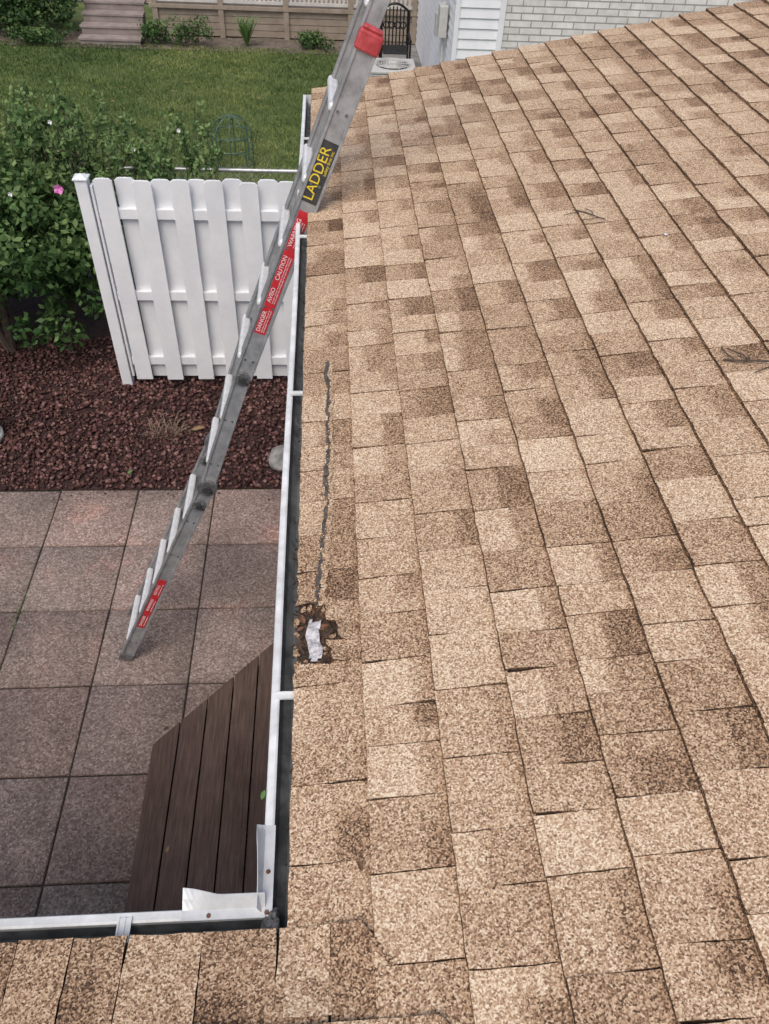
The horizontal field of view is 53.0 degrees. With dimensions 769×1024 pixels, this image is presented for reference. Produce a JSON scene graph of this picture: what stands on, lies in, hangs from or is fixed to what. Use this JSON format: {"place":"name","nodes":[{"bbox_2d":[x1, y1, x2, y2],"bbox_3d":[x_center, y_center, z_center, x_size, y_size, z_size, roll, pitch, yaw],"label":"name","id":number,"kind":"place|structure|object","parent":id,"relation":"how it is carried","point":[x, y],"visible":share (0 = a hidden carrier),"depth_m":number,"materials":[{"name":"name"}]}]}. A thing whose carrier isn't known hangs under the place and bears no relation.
{"place":"outdoors","nodes":[
{"label":"outdoors","id":0,"kind":"place"},
{"bbox_2d":[0,426,3,442],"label":"garden statue","id":1,"kind":"object","parent":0,"point":[1,434],"visible":1,"depth_m":6.42,"materials":[{"name":"white stone"}]},
{"bbox_2d":[0,489,280,917],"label":"paver patio","id":2,"kind":"structure","parent":0,"point":[87,715],"depth_m":4.99,"materials":[{"name":"concrete"}]},
{"bbox_2d":[2,516,49,673],"bbox_3d":[-3.072,0.636,5.204,1.274,0.030,1.707,-1,45,-4],"label":"paver joint","id":3,"kind":"object","parent":2,"relation":"on","point":[22,601],"visible":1,"depth_m":5.24,"materials":[{"name":"green plant"}]},
{"bbox_2d":[125,643,273,912],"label":"timber deck","id":4,"kind":"structure","parent":2,"relation":"on","point":[183,746],"depth_m":4.15,"materials":[{"name":"brown wood"}]},
{"bbox_2d":[260,790,265,799],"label":"fallen leaf","id":5,"kind":"object","parent":4,"relation":"on","point":[262,795],"visible":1,"depth_m":1.46,"materials":[{"name":"green plant"}]},
{"bbox_2d":[118,0,389,660],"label":"folding ladder","id":6,"kind":"object","parent":2,"relation":"on","point":[347,79],"visible":0.91,"depth_m":3.44,"materials":[{"name":"metal"}]},
{"bbox_2d":[0,39,338,273],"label":"lawn","id":7,"kind":"structure","parent":0,"point":[261,94],"depth_m":12.87,"materials":[{"name":"plant"}]},
{"bbox_2d":[211,114,253,172],"bbox_3d":[-2.078,-5.063,10.510,0.555,0.648,0.555,-1,45,-4],"label":"wire plant cloche","id":8,"kind":"object","parent":7,"relation":"on","point":[233,126],"visible":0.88,"depth_m":10.45,"materials":[{"name":"metal"}]},
{"bbox_2d":[0,0,421,491],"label":"ground","id":9,"kind":"structure","parent":0,"point":[77,19],"depth_m":15.61,"materials":[{"name":"soil"}]},
{"bbox_2d":[0,0,82,39],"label":"dark hedge","id":10,"kind":"object","parent":9,"relation":"on","point":[6,8],"visible":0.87,"depth_m":14.39,"materials":[{"name":"green plant"}]},
{"bbox_2d":[78,0,145,45],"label":"timber steps","id":11,"kind":"structure","parent":9,"relation":"on","point":[111,22],"depth_m":14.63,"materials":[{"name":"brown wood"}]},
{"bbox_2d":[0,273,287,499],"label":"lava rock bed","id":12,"kind":"object","parent":9,"relation":"on","point":[76,418],"visible":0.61,"depth_m":6.69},
{"bbox_2d":[0,73,224,352],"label":"rose of sharon bush","id":13,"kind":"object","parent":12,"relation":"on","point":[62,265],"visible":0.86,"depth_m":6.78,"materials":[{"name":"green plant"}]},
{"bbox_2d":[19,164,296,279],"bbox_3d":[-3.397,-2.955,7.907,6.401,1.241,0.055,-1,45,-4],"label":"chain link fence","id":14,"kind":"object","parent":12,"relation":"on","point":[221,170],"visible":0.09,"depth_m":7.63,"materials":[{"name":"grey metal"}]},
{"bbox_2d":[137,410,197,442],"bbox_3d":[-1.840,-0.732,6.556,0.462,0.146,0.368,9,45,6],"label":"withered plant","id":15,"kind":"object","parent":12,"relation":"on","point":[172,428],"visible":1,"depth_m":6.58,"materials":[{"name":"brown plant"}]},
{"bbox_2d":[72,173,293,386],"bbox_3d":[-1.202,-1.856,6.491,2.325,1.918,0.110,-1,45,-4],"label":"white board fence","id":16,"kind":"object","parent":12,"relation":"on","point":[198,249],"visible":0.66,"depth_m":6.29,"materials":[{"name":"plastic"}]},
{"bbox_2d":[192,425,204,429],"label":"fallen leaf","id":17,"kind":"object","parent":12,"relation":"on","point":[198,427],"visible":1,"depth_m":6.62,"materials":[{"name":"orange plant"}]},
{"bbox_2d":[268,445,283,470],"bbox_3d":[-0.822,-0.450,6.396,0.285,0.100,0.318,-1,45,-4],"label":"round stone","id":18,"kind":"object","parent":12,"relation":"on","point":[275,459],"visible":0.38,"depth_m":6.33,"materials":[{"name":"grey stone"}]},
{"bbox_2d":[0,28,405,55],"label":"planting bed","id":19,"kind":"object","parent":9,"relation":"on","point":[256,42],"visible":0.52,"depth_m":14.87,"materials":[{"name":"soil"}]},
{"bbox_2d":[6,21,65,44],"bbox_3d":[-6.420,-8.814,14.181,1.005,0.361,0.583,-1,45,-4],"label":"garden shrub","id":20,"kind":"object","parent":19,"relation":"on","point":[38,35],"visible":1,"depth_m":14.16,"materials":[{"name":"green plant"}]},
{"bbox_2d":[137,18,172,42],"bbox_3d":[-4.322,-9.083,14.531,0.624,0.408,0.506,-1,45,-4],"label":"garden shrub","id":21,"kind":"object","parent":19,"relation":"on","point":[152,30],"visible":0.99,"depth_m":14.49,"materials":[{"name":"green plant"}]},
{"bbox_2d":[166,13,214,44],"bbox_3d":[-3.651,-9.052,14.484,0.928,0.488,0.622,-1,45,-4],"label":"garden shrub","id":22,"kind":"object","parent":19,"relation":"on","point":[187,32],"visible":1,"depth_m":14.47,"materials":[{"name":"green plant"}]},
{"bbox_2d":[233,14,265,46],"bbox_3d":[-2.543,-9.091,14.591,0.821,0.523,0.808,-1,45,-4],"label":"iris plant","id":23,"kind":"object","parent":19,"relation":"on","point":[246,28],"visible":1,"depth_m":14.59,"materials":[{"name":"green plant"}]},
{"bbox_2d":[294,29,334,49],"bbox_3d":[-1.338,-9.080,14.780,0.794,0.312,0.512,-1,45,-4],"label":"garden shrub","id":24,"kind":"object","parent":19,"relation":"on","point":[311,39],"visible":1,"depth_m":14.74,"materials":[{"name":"green plant"}]},
{"bbox_2d":[148,0,418,43],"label":"raised deck","id":25,"kind":"structure","parent":9,"relation":"on","point":[315,15],"depth_m":14.99,"materials":[{"name":"beige wood"}]},
{"bbox_2d":[415,0,500,66],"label":"siding","id":26,"kind":"object","parent":9,"relation":"on","point":[478,27],"visible":0.42,"depth_m":10.87,"materials":[{"name":"white plastic"}]},
{"bbox_2d":[434,0,448,62],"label":"electric meter box","id":27,"kind":"object","parent":26,"relation":"attached to","point":[441,20],"visible":0.73,"depth_m":11.29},
{"bbox_2d":[450,0,506,60],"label":"corner trim","id":28,"kind":"structure","parent":26,"relation":"attached to","point":[502,14],"depth_m":10.65,"materials":[{"name":"white plastic"}]},
{"bbox_2d":[501,0,754,49],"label":"brick wall","id":29,"kind":"structure","parent":9,"relation":"on","point":[530,22],"depth_m":10.65,"materials":[{"name":"white brick"}]},
{"bbox_2d":[377,45,421,66],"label":"concrete path","id":30,"kind":"structure","parent":0,"point":[415,57],"depth_m":14.79,"materials":[{"name":"grey concrete"}]},
{"bbox_2d":[369,58,415,76],"bbox_3d":[0.110,-6.638,12.088,0.700,0.745,0.700,-1,45,-4],"label":"air conditioner","id":31,"kind":"object","parent":30,"relation":"on","point":[383,66],"visible":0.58,"depth_m":11.75,"materials":[{"name":"plastic"}]},
{"bbox_2d":[378,2,411,58],"bbox_3d":[0.184,-8.234,13.499,0.544,1.091,0.521,-1,45,-4],"label":"wrought iron chair","id":32,"kind":"object","parent":30,"relation":"on","point":[399,49],"visible":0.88,"depth_m":13.49,"materials":[{"name":"black metal"}]},
{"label":"siding walls","id":33,"kind":"object","parent":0,"visible":0},
{"bbox_2d":[5,16,768,1023],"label":"roof sheathing","id":34,"kind":"object","parent":33,"relation":"on","point":[325,634],"visible":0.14,"depth_m":1.53,"materials":[{"name":"brown wood"}]},
{"bbox_2d":[0,95,305,931],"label":"gutter shell","id":35,"kind":"object","parent":34,"relation":"attached to","point":[88,921],"visible":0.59,"depth_m":1.58},
{"bbox_2d":[0,99,310,942],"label":"gutter trough","id":36,"kind":"object","parent":35,"relation":"attached to","point":[284,775],"visible":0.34,"depth_m":1.61,"materials":[{"name":"grey metal"}]},
{"bbox_2d":[260,907,279,934],"bbox_3d":[-0.193,0.698,1.308,0.036,0.026,0.050,-1,45,-4],"label":"gutter sealant","id":37,"kind":"object","parent":36,"relation":"on","point":[271,919],"visible":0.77,"depth_m":1.30,"materials":[{"name":"grey"}]},
{"bbox_2d":[284,112,310,890],"bbox_3d":[-1.020,-0.749,2.768,1.522,0.004,4.292,-1,45,-4],"label":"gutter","id":38,"kind":"object","parent":36,"relation":"in","point":[296,611],"visible":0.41,"depth_m":1.96,"materials":[{"name":"black metal"}]},
{"bbox_2d":[115,137,308,942],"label":"gutter hangers","id":39,"kind":"object","parent":35,"relation":"attached to","point":[123,927],"visible":0.41,"depth_m":1.60},
{"bbox_2d":[181,824,275,921],"bbox_3d":[-0.271,0.625,1.352,0.152,0.029,0.158,-1,45,-4],"label":"splash guard","id":40,"kind":"object","parent":35,"relation":"on","point":[198,905],"visible":1,"depth_m":1.31,"materials":[{"name":"metal"}]},
{"bbox_2d":[206,869,269,917],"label":"guard screws","id":41,"kind":"object","parent":40,"relation":"attached to","point":[266,912],"visible":1,"depth_m":1.31,"materials":[{"name":"grey metal"}]},
{"bbox_2d":[306,95,310,104],"bbox_3d":[-0.397,-2.308,4.368,0.127,0.102,0.001,-1,45,-4],"label":"gutter end cap","id":42,"kind":"object","parent":35,"relation":"attached to","point":[308,97],"visible":0.17,"depth_m":4.34,"materials":[{"name":"white metal"}]},
{"bbox_2d":[305,619,322,660],"bbox_3d":[-0.153,0.277,1.673,0.038,0.014,0.115,-1,45,-4],"label":"exposed flashing","id":43,"kind":"object","parent":34,"relation":"on","point":[315,648],"visible":1,"depth_m":1.67,"materials":[{"name":"metal"}]},
{"bbox_2d":[293,605,335,665],"bbox_3d":[-0.151,0.268,1.687,0.099,0.026,0.169,-1,45,-4],"label":"torn shingle debris","id":44,"kind":"object","parent":34,"relation":"on","point":[323,626],"visible":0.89,"depth_m":1.69,"materials":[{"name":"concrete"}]},
{"bbox_2d":[299,615,305,623],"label":"debris leaf","id":45,"kind":"object","parent":44,"relation":"on","point":[302,619],"visible":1,"depth_m":1.71,"materials":[{"name":"brown plant"}]},
{"bbox_2d":[0,0,768,1023],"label":"roof shingles","id":46,"kind":"object","parent":34,"relation":"attached to","point":[464,272],"visible":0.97,"depth_m":1.70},
{"bbox_2d":[293,397,335,663],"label":"torn shingle flakes","id":47,"kind":"object","parent":46,"relation":"on","point":[296,623],"visible":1,"depth_m":1.73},
{"bbox_2d":[313,361,330,606],"bbox_3d":[-0.157,-0.129,2.064,0.038,0.008,0.956,1,45,-3],"label":"tar seam","id":48,"kind":"object","parent":46,"relation":"on","point":[326,471],"visible":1,"depth_m":2.00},
{"bbox_2d":[317,361,334,605],"bbox_3d":[-0.148,-0.131,2.063,0.034,0.007,0.956,1,45,-3],"label":"lifted shingle edge","id":49,"kind":"object","parent":46,"relation":"on","point":[327,544],"visible":1,"depth_m":1.94,"materials":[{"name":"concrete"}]},
{"bbox_2d":[357,860,363,870],"bbox_3d":[-0.041,0.603,1.315,0.011,0.002,0.019,-1,45,-4],"label":"debris leaf","id":50,"kind":"object","parent":46,"relation":"on","point":[360,865],"visible":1,"depth_m":1.31,"materials":[{"name":"brown plant"}]},
{"bbox_2d":[565,208,605,219],"bbox_3d":[0.726,-1.062,2.761,0.077,0.030,0.147,-32,55,-30],"label":"twig","id":51,"kind":"object","parent":46,"relation":"on","point":[587,213],"visible":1,"depth_m":2.76,"materials":[{"name":"wood"}]},
{"bbox_2d":[721,346,768,372],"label":"twig","id":52,"kind":"object","parent":46,"relation":"on","point":[743,360],"visible":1,"depth_m":2.07,"materials":[{"name":"wood"}]}
]}

